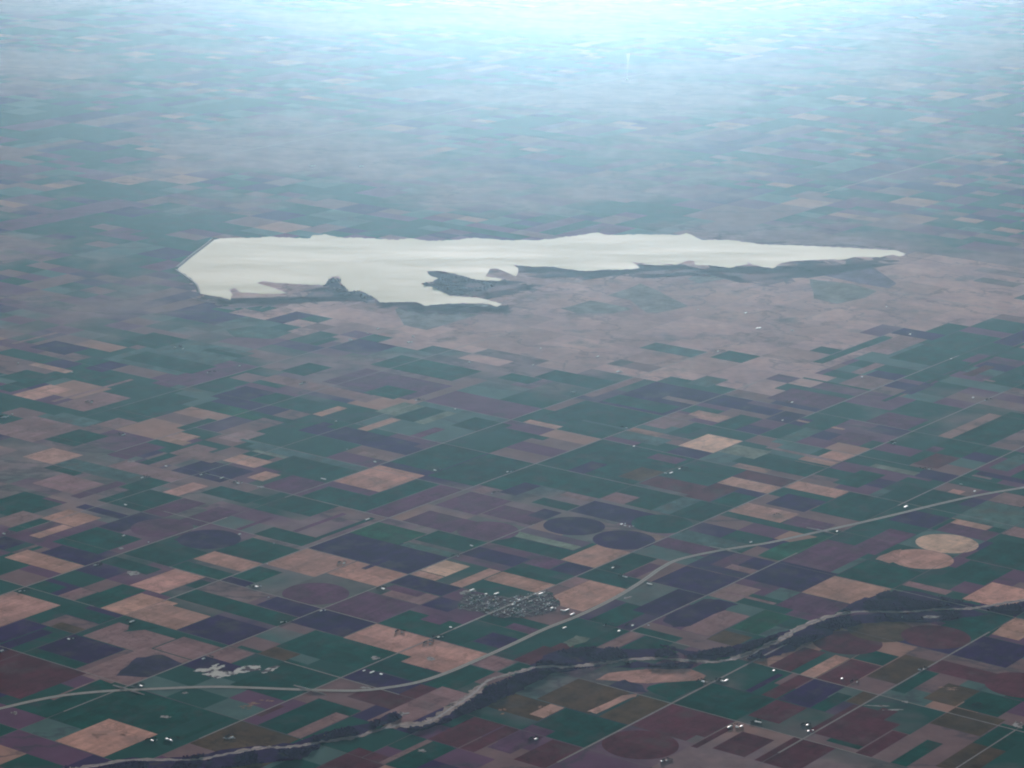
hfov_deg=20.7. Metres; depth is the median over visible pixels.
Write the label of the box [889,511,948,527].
bare soil field
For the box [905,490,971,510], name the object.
wheat field
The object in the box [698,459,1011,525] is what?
dirt road
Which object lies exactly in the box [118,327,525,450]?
dirt road
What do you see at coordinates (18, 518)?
stubble field
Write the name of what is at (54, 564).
stubble field
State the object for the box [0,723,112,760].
farm track
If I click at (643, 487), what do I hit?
farm track
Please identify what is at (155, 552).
wheat field
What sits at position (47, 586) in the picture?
wheat field
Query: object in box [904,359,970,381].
wheat field
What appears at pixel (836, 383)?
wheat field
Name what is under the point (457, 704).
river
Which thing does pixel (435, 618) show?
bare soil field
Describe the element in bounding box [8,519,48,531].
wheat field
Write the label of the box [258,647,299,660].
pasture field
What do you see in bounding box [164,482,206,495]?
stubble field
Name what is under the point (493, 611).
town road
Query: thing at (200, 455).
stubble field
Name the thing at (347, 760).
bare soil field
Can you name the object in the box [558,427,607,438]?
wheat field
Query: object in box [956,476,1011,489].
wheat field
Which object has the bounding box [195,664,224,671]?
sand pit
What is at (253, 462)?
stubble field
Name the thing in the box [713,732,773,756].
bare soil field
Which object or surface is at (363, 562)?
farm track
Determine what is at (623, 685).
brush field
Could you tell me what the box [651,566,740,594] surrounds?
bare soil field
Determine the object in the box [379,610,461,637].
wheat field
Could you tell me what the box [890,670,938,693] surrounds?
wheat field
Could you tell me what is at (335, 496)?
wheat field
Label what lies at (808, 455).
stubble field
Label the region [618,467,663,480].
pasture field
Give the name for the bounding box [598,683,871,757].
dirt road
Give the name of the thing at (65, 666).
dirt road
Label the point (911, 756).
wheat field
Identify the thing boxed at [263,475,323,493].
bare soil field
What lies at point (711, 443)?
stubble field
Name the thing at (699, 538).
pasture field
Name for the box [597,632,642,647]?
stubble field
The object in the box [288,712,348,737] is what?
stubble field
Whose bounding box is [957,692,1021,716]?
wheat field
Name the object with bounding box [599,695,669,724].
pasture field
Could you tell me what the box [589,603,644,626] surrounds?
wheat field
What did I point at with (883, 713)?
bare soil field
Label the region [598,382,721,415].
bare soil field
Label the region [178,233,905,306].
lake
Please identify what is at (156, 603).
farm track
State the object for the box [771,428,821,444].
pasture field
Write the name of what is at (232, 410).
wheat field
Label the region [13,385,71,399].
stubble field
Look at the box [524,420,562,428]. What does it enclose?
stubble field
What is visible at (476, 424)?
wheat field
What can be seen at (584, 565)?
farm track
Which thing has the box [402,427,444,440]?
bare soil field
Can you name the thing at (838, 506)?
wheat field
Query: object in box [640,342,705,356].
pasture field
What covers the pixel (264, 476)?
stubble field
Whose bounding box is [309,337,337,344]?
wheat field
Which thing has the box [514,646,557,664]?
bare soil field
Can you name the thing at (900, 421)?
bare soil field
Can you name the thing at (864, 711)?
bare soil field
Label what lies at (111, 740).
stubble field
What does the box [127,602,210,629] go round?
stubble field
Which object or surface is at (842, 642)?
bare soil field
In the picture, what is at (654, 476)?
farm track
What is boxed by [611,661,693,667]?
riverside land
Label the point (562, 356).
farm track
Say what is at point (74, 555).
bare soil field
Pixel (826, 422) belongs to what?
wheat field
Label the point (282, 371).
farm track
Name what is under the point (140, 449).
bare soil field
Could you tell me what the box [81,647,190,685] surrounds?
stubble field
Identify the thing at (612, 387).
stubble field
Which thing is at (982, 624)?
wheat field
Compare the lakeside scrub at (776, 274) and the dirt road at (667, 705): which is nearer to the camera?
the dirt road at (667, 705)
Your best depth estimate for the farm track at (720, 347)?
46008.18 m
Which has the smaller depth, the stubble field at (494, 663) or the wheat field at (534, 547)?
the stubble field at (494, 663)
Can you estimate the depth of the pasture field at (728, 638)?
31692.42 m
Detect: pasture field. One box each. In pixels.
[46,413,101,426]
[51,622,84,632]
[54,459,145,482]
[103,340,254,374]
[171,385,206,393]
[190,721,297,751]
[227,325,290,338]
[232,762,272,767]
[240,439,357,466]
[246,443,344,465]
[253,450,285,457]
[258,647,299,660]
[375,402,423,415]
[395,303,488,329]
[401,542,456,557]
[416,411,456,423]
[487,694,549,720]
[516,532,580,549]
[537,679,629,713]
[560,300,630,313]
[563,635,589,646]
[582,420,626,429]
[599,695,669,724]
[608,283,686,312]
[613,431,670,445]
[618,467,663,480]
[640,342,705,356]
[652,497,700,513]
[669,530,749,551]
[688,276,722,283]
[688,376,725,386]
[707,630,752,645]
[718,444,771,458]
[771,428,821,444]
[810,279,876,303]
[846,691,876,704]
[847,621,911,641]
[867,654,934,683]
[869,464,918,475]
[924,683,979,705]
[931,708,1004,735]
[936,743,1005,767]
[953,501,1023,528]
[989,454,1023,470]
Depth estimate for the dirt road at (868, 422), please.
40726.95 m
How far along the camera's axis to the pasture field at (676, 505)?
36614.30 m
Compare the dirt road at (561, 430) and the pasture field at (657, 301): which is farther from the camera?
the pasture field at (657, 301)
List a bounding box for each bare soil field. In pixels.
[0,537,25,549]
[0,619,46,642]
[0,629,52,651]
[0,650,85,698]
[30,340,88,354]
[38,634,124,663]
[41,545,106,564]
[42,497,65,503]
[71,481,125,498]
[76,504,128,518]
[85,361,126,371]
[98,512,161,531]
[107,443,165,459]
[131,519,192,536]
[143,498,205,516]
[153,372,212,386]
[171,461,252,481]
[178,530,240,548]
[178,615,268,644]
[181,507,239,525]
[182,656,241,672]
[211,386,274,402]
[221,577,253,586]
[236,517,273,529]
[257,597,320,616]
[257,705,284,716]
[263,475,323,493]
[282,583,348,604]
[291,609,374,636]
[294,513,345,531]
[298,422,420,452]
[309,533,448,573]
[316,748,388,767]
[323,368,450,399]
[324,592,417,622]
[342,668,419,693]
[347,684,435,709]
[362,559,388,569]
[367,485,461,516]
[385,585,425,596]
[389,575,459,595]
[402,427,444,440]
[403,511,475,532]
[420,613,454,624]
[423,597,458,611]
[429,717,503,747]
[436,492,511,514]
[457,521,518,539]
[461,726,517,751]
[462,547,529,566]
[474,632,518,647]
[482,505,543,524]
[488,725,554,753]
[501,482,539,495]
[506,623,538,633]
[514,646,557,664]
[514,740,581,767]
[525,556,553,565]
[527,509,560,519]
[537,559,565,568]
[543,517,604,534]
[550,562,592,575]
[551,643,573,649]
[568,461,606,473]
[570,501,655,524]
[593,530,654,549]
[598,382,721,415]
[602,730,678,758]
[624,563,659,577]
[631,720,695,740]
[634,589,704,616]
[639,476,707,493]
[642,704,733,736]
[647,453,686,463]
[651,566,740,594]
[653,537,718,556]
[663,599,738,626]
[685,483,739,501]
[691,727,731,747]
[703,397,783,415]
[710,553,753,567]
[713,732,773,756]
[734,470,796,486]
[739,557,774,569]
[744,561,839,591]
[746,674,782,691]
[748,700,805,723]
[755,737,834,767]
[762,685,792,698]
[766,388,846,408]
[766,411,806,422]
[766,494,824,511]
[769,647,825,671]
[776,593,848,615]
[779,679,844,706]
[781,675,812,688]
[782,516,833,530]
[782,540,867,571]
[809,704,877,734]
[813,631,882,654]
[815,712,900,746]
[817,659,881,685]
[824,268,895,287]
[830,432,878,445]
[849,529,915,554]
[856,731,907,756]
[865,412,927,429]
[869,708,897,719]
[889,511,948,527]
[891,472,930,480]
[892,328,944,339]
[901,383,934,394]
[901,625,970,648]
[914,453,959,468]
[925,446,944,452]
[926,660,996,683]
[938,523,998,540]
[951,636,1023,667]
[962,365,993,375]
[976,471,1023,483]
[984,672,1023,697]
[992,330,1023,345]
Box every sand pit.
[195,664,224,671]
[203,665,260,677]
[260,665,279,672]
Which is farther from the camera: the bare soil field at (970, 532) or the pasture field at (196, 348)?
the pasture field at (196, 348)
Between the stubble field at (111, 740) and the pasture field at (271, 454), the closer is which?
the stubble field at (111, 740)
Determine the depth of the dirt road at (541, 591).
33217.16 m
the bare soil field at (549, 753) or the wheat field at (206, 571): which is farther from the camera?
the wheat field at (206, 571)
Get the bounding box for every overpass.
[113,685,144,694]
[294,685,326,694]
[710,546,738,552]
[806,527,835,533]
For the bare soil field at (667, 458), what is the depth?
38746.19 m
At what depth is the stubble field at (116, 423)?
40026.19 m
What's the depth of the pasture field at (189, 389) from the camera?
41927.07 m
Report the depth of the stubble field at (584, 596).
33064.74 m
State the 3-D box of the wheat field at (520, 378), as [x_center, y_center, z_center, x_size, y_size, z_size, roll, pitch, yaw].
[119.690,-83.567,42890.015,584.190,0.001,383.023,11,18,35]
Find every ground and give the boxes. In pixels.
[0,0,1023,767]
[457,591,559,617]
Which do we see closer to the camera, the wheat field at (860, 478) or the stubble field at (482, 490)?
the stubble field at (482, 490)
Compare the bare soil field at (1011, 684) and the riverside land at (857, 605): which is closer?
the bare soil field at (1011, 684)
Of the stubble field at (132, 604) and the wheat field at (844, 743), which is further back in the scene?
the stubble field at (132, 604)
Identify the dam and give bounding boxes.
[174,269,200,292]
[176,238,214,266]
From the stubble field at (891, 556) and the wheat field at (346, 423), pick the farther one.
the wheat field at (346, 423)
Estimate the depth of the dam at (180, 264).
51322.52 m
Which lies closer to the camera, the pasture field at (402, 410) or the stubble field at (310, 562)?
the stubble field at (310, 562)
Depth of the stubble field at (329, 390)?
42104.80 m
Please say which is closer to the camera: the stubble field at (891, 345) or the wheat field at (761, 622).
the wheat field at (761, 622)
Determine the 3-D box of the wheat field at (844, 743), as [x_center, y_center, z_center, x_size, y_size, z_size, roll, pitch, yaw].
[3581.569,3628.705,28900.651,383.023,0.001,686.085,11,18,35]
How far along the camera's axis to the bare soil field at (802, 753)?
28373.12 m
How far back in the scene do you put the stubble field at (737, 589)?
33261.18 m
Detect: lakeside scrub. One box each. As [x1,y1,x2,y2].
[189,285,366,309]
[350,291,513,315]
[421,271,541,299]
[515,257,899,287]
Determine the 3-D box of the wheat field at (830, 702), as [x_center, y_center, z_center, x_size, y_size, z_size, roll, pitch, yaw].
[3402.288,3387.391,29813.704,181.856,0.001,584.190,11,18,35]
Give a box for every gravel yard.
[127,571,139,575]
[922,615,938,617]
[1012,721,1023,727]
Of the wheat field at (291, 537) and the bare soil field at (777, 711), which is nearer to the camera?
the bare soil field at (777, 711)
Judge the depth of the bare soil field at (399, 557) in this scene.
34483.80 m
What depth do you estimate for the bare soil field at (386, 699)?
29752.95 m
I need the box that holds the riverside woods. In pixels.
[61,590,1023,767]
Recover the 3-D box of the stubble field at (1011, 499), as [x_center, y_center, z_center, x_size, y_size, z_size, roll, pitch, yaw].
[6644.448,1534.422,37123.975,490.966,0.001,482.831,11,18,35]
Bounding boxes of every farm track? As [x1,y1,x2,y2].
[0,277,807,537]
[0,330,1021,736]
[0,423,1023,672]
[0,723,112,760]
[1,469,760,664]
[2,521,907,767]
[4,303,969,659]
[5,383,877,585]
[6,267,723,484]
[41,354,1019,570]
[94,606,651,767]
[111,335,1016,526]
[130,686,393,767]
[182,318,1022,488]
[229,290,886,516]
[245,301,1022,452]
[305,285,1022,419]
[363,505,897,756]
[435,283,1018,388]
[500,270,1018,360]
[547,521,1023,767]
[754,612,1023,766]
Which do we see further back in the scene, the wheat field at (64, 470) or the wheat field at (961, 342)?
the wheat field at (961, 342)
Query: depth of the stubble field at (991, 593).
33330.80 m
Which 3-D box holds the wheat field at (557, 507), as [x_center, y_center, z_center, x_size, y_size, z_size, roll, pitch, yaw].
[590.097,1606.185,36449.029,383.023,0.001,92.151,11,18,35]
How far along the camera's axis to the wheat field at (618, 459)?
38641.02 m
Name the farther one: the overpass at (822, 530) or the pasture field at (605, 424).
the pasture field at (605, 424)
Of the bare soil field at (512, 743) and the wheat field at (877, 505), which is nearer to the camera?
the bare soil field at (512, 743)
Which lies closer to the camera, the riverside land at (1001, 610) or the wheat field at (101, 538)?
the riverside land at (1001, 610)
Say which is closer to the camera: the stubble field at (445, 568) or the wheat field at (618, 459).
the stubble field at (445, 568)
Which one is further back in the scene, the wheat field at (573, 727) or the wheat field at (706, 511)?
the wheat field at (706, 511)
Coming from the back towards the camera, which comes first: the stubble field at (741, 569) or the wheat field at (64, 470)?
the wheat field at (64, 470)
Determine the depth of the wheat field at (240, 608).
32427.35 m
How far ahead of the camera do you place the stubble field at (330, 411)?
40852.72 m
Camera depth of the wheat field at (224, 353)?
44133.93 m
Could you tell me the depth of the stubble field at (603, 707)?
29660.38 m
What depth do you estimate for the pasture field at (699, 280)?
49943.59 m
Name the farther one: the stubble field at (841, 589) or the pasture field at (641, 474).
the pasture field at (641, 474)
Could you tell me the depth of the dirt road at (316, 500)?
36559.16 m
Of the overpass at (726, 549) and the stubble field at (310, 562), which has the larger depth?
the overpass at (726, 549)
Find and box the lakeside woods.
[325,274,496,298]
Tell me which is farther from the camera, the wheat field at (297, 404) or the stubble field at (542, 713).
the wheat field at (297, 404)
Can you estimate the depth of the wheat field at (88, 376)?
42587.69 m
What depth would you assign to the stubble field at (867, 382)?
43021.60 m
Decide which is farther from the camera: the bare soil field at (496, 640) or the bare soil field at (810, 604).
the bare soil field at (810, 604)
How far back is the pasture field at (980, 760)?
28371.49 m
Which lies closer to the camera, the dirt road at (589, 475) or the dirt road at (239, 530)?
the dirt road at (239, 530)
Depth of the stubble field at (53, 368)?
43055.57 m
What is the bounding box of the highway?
[0,487,1023,709]
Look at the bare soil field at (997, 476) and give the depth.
38129.83 m
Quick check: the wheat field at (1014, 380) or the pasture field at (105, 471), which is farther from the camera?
the wheat field at (1014, 380)
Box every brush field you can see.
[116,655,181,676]
[322,277,372,302]
[609,680,647,692]
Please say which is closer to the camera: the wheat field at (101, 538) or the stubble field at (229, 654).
the stubble field at (229, 654)
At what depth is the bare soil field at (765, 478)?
37889.35 m
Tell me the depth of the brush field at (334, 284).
48946.65 m
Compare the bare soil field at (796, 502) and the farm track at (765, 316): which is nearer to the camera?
the bare soil field at (796, 502)
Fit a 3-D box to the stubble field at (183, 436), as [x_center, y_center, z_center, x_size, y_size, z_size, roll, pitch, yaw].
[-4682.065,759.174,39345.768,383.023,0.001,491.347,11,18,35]
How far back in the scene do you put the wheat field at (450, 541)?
34991.48 m
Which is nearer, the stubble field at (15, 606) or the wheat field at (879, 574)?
the stubble field at (15, 606)
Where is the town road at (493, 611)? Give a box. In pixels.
[453,591,540,628]
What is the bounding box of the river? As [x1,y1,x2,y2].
[80,599,1023,767]
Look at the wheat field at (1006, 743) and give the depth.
28889.46 m
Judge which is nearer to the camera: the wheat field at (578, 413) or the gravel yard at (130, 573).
the gravel yard at (130, 573)
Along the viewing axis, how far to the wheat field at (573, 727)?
29000.17 m
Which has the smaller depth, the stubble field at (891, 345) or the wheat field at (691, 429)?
the wheat field at (691, 429)
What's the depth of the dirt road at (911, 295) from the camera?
48983.96 m
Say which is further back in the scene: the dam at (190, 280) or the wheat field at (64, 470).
the dam at (190, 280)
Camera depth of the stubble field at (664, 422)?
40675.81 m
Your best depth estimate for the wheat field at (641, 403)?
41555.77 m
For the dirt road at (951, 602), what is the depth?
33055.44 m
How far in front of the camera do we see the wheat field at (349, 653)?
31102.49 m
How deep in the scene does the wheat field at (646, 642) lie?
31474.59 m
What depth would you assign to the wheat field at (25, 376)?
42515.19 m
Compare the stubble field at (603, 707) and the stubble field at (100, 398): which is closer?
the stubble field at (603, 707)
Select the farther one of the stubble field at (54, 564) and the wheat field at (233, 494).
the wheat field at (233, 494)
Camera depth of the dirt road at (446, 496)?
36715.51 m
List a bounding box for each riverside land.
[63,711,401,767]
[399,665,602,730]
[510,670,555,694]
[530,647,671,667]
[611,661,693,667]
[674,630,789,659]
[754,610,986,657]
[840,591,979,611]
[986,603,1023,612]
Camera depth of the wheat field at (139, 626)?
31720.62 m
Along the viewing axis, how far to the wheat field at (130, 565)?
33850.13 m
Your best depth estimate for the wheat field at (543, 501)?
36616.22 m
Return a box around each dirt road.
[0,517,226,595]
[0,579,91,605]
[0,646,128,685]
[31,401,422,527]
[64,524,534,711]
[113,296,505,408]
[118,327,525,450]
[163,382,755,600]
[164,511,316,550]
[171,567,375,622]
[195,427,463,489]
[199,457,851,738]
[202,472,416,524]
[225,72,650,154]
[284,661,398,694]
[287,352,706,496]
[354,423,535,463]
[424,401,694,458]
[539,464,639,486]
[557,644,786,762]
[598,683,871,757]
[631,553,796,630]
[631,631,687,645]
[666,416,904,464]
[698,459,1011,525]
[724,394,1012,450]
[763,665,1022,731]
[778,632,989,752]
[805,355,958,416]
[806,278,1016,312]
[824,139,1015,192]
[824,392,1002,469]
[881,586,1020,618]
[898,446,1023,505]
[956,730,1015,767]
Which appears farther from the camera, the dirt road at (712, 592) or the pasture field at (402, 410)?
the pasture field at (402, 410)
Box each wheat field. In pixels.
[0,359,118,391]
[0,370,52,382]
[0,492,66,515]
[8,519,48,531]
[25,649,85,668]
[27,581,65,592]
[28,696,99,721]
[29,546,42,550]
[44,465,82,475]
[45,429,107,446]
[51,604,115,623]
[53,527,140,553]
[55,682,178,744]
[56,369,118,383]
[65,679,119,693]
[76,584,145,607]
[90,691,209,733]
[98,490,181,511]
[100,556,160,574]
[103,384,138,393]
[105,393,197,417]
[120,477,169,491]
[121,332,187,348]
[121,352,216,373]
[123,542,191,566]
[124,622,158,631]
[139,453,177,464]
[170,367,261,392]
[170,547,206,557]
[172,561,233,579]
[174,589,298,625]
[176,717,231,739]
[177,418,216,429]
[185,580,211,587]
[201,486,263,503]
[203,348,244,357]
[214,406,261,419]
[217,538,298,563]
[230,662,337,700]
[233,566,282,582]
[237,646,344,676]
[243,451,275,459]
[244,411,294,422]
[251,393,325,411]
[253,492,337,516]
[255,527,319,545]
[259,698,360,733]
[260,456,358,481]
[276,630,410,671]
[282,363,332,375]
[302,486,367,505]
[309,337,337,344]
[316,517,374,538]
[328,416,368,428]
[343,479,438,511]
[350,522,425,544]
[364,385,416,398]
[366,658,439,682]
[370,355,480,380]
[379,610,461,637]
[385,741,455,767]
[390,444,486,471]
[393,407,444,421]
[414,530,487,551]
[425,665,493,689]
[427,454,533,485]
[434,629,480,645]
[451,417,510,432]
[477,615,548,629]
[480,477,536,489]
[490,537,571,557]
[498,373,541,383]
[499,428,548,439]
[499,662,530,674]
[502,464,708,515]
[505,568,564,583]
[532,498,578,508]
[533,708,626,746]
[535,370,617,389]
[537,439,696,484]
[539,400,661,432]
[544,504,570,510]
[556,543,596,559]
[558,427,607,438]
[577,569,639,587]
[578,628,628,646]
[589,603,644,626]
[597,553,656,573]
[603,395,679,412]
[620,635,672,660]
[631,515,692,532]
[633,627,681,641]
[647,680,703,699]
[651,461,729,478]
[673,683,773,719]
[678,426,701,433]
[678,502,732,521]
[709,415,761,431]
[711,351,759,362]
[711,492,757,506]
[730,610,791,634]
[732,455,826,476]
[758,535,831,560]
[767,453,829,466]
[802,415,850,429]
[804,377,869,390]
[810,492,914,524]
[811,692,851,711]
[813,336,892,363]
[826,736,880,749]
[833,470,884,487]
[835,560,923,588]
[840,484,930,519]
[853,651,898,665]
[855,455,912,467]
[881,343,1023,400]
[890,331,1001,365]
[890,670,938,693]
[891,740,941,766]
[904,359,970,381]
[904,412,1023,461]
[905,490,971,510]
[931,518,956,529]
[941,560,1012,584]
[941,615,1012,635]
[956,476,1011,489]
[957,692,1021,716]
[966,539,1023,568]
[973,723,1023,750]
[987,527,1006,532]
[992,374,1023,388]
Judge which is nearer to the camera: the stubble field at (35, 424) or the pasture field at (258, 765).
the pasture field at (258, 765)
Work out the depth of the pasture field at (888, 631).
32012.42 m
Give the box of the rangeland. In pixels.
[189,252,1023,395]
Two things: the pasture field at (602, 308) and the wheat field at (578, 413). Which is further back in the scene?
the pasture field at (602, 308)
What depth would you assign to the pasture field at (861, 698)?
29930.96 m
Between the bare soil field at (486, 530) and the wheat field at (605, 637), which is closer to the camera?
the wheat field at (605, 637)
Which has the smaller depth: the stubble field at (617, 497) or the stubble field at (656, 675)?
the stubble field at (656, 675)
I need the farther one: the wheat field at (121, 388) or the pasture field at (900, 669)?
the wheat field at (121, 388)
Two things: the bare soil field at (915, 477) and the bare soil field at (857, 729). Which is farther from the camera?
the bare soil field at (915, 477)
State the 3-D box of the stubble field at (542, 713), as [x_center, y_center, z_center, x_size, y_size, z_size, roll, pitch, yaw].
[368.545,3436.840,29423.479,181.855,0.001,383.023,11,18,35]
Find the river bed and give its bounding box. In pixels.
[70,599,1023,767]
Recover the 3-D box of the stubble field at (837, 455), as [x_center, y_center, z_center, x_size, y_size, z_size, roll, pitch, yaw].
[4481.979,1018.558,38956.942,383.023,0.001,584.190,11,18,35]
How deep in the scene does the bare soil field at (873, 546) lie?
35257.37 m
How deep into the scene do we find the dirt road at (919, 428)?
40480.20 m
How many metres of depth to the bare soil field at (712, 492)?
37214.94 m
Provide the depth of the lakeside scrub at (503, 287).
49068.65 m
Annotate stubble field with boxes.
[0,416,82,441]
[0,511,43,526]
[0,592,59,626]
[5,550,83,573]
[12,332,56,343]
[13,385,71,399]
[23,448,81,463]
[29,363,71,372]
[30,525,71,537]
[33,474,104,493]
[43,509,99,526]
[51,678,105,699]
[52,379,132,401]
[56,392,129,410]
[56,719,156,756]
[58,588,96,599]
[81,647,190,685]
[83,622,174,650]
[95,418,136,428]
[102,593,177,614]
[108,460,188,481]
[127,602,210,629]
[131,569,203,592]
[151,456,187,466]
[154,637,220,659]
[158,437,190,444]
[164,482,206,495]
[166,432,199,442]
[170,447,228,462]
[189,444,215,451]
[194,551,260,571]
[206,646,254,662]
[219,429,264,441]
[223,454,270,467]
[247,471,279,480]
[259,375,381,401]
[267,549,354,576]
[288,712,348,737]
[314,406,346,415]
[328,561,406,585]
[335,465,424,491]
[343,624,486,672]
[357,451,396,460]
[358,418,399,430]
[367,686,466,728]
[379,740,431,763]
[381,590,439,604]
[411,571,442,580]
[422,560,469,575]
[450,568,500,586]
[472,655,515,670]
[473,487,494,493]
[484,572,553,592]
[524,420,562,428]
[531,704,563,717]
[554,580,625,610]
[558,577,588,587]
[561,492,595,501]
[561,544,629,567]
[585,378,643,396]
[589,694,636,713]
[596,668,705,682]
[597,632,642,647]
[600,492,639,503]
[643,412,697,428]
[662,396,699,404]
[678,434,741,452]
[681,610,749,635]
[689,410,730,421]
[708,583,760,601]
[718,477,780,493]
[725,564,757,573]
[726,591,775,604]
[729,503,797,522]
[765,446,840,462]
[785,481,848,497]
[796,420,843,429]
[801,655,849,677]
[803,576,890,603]
[813,450,854,463]
[839,375,892,389]
[851,363,883,373]
[862,335,926,353]
[876,549,900,562]
[894,549,953,568]
[903,581,951,594]
[915,534,978,552]
[948,489,964,493]
[950,518,992,529]
[962,582,1023,605]
[972,475,991,478]
[989,492,1023,506]
[992,618,1023,640]
[1001,527,1023,537]

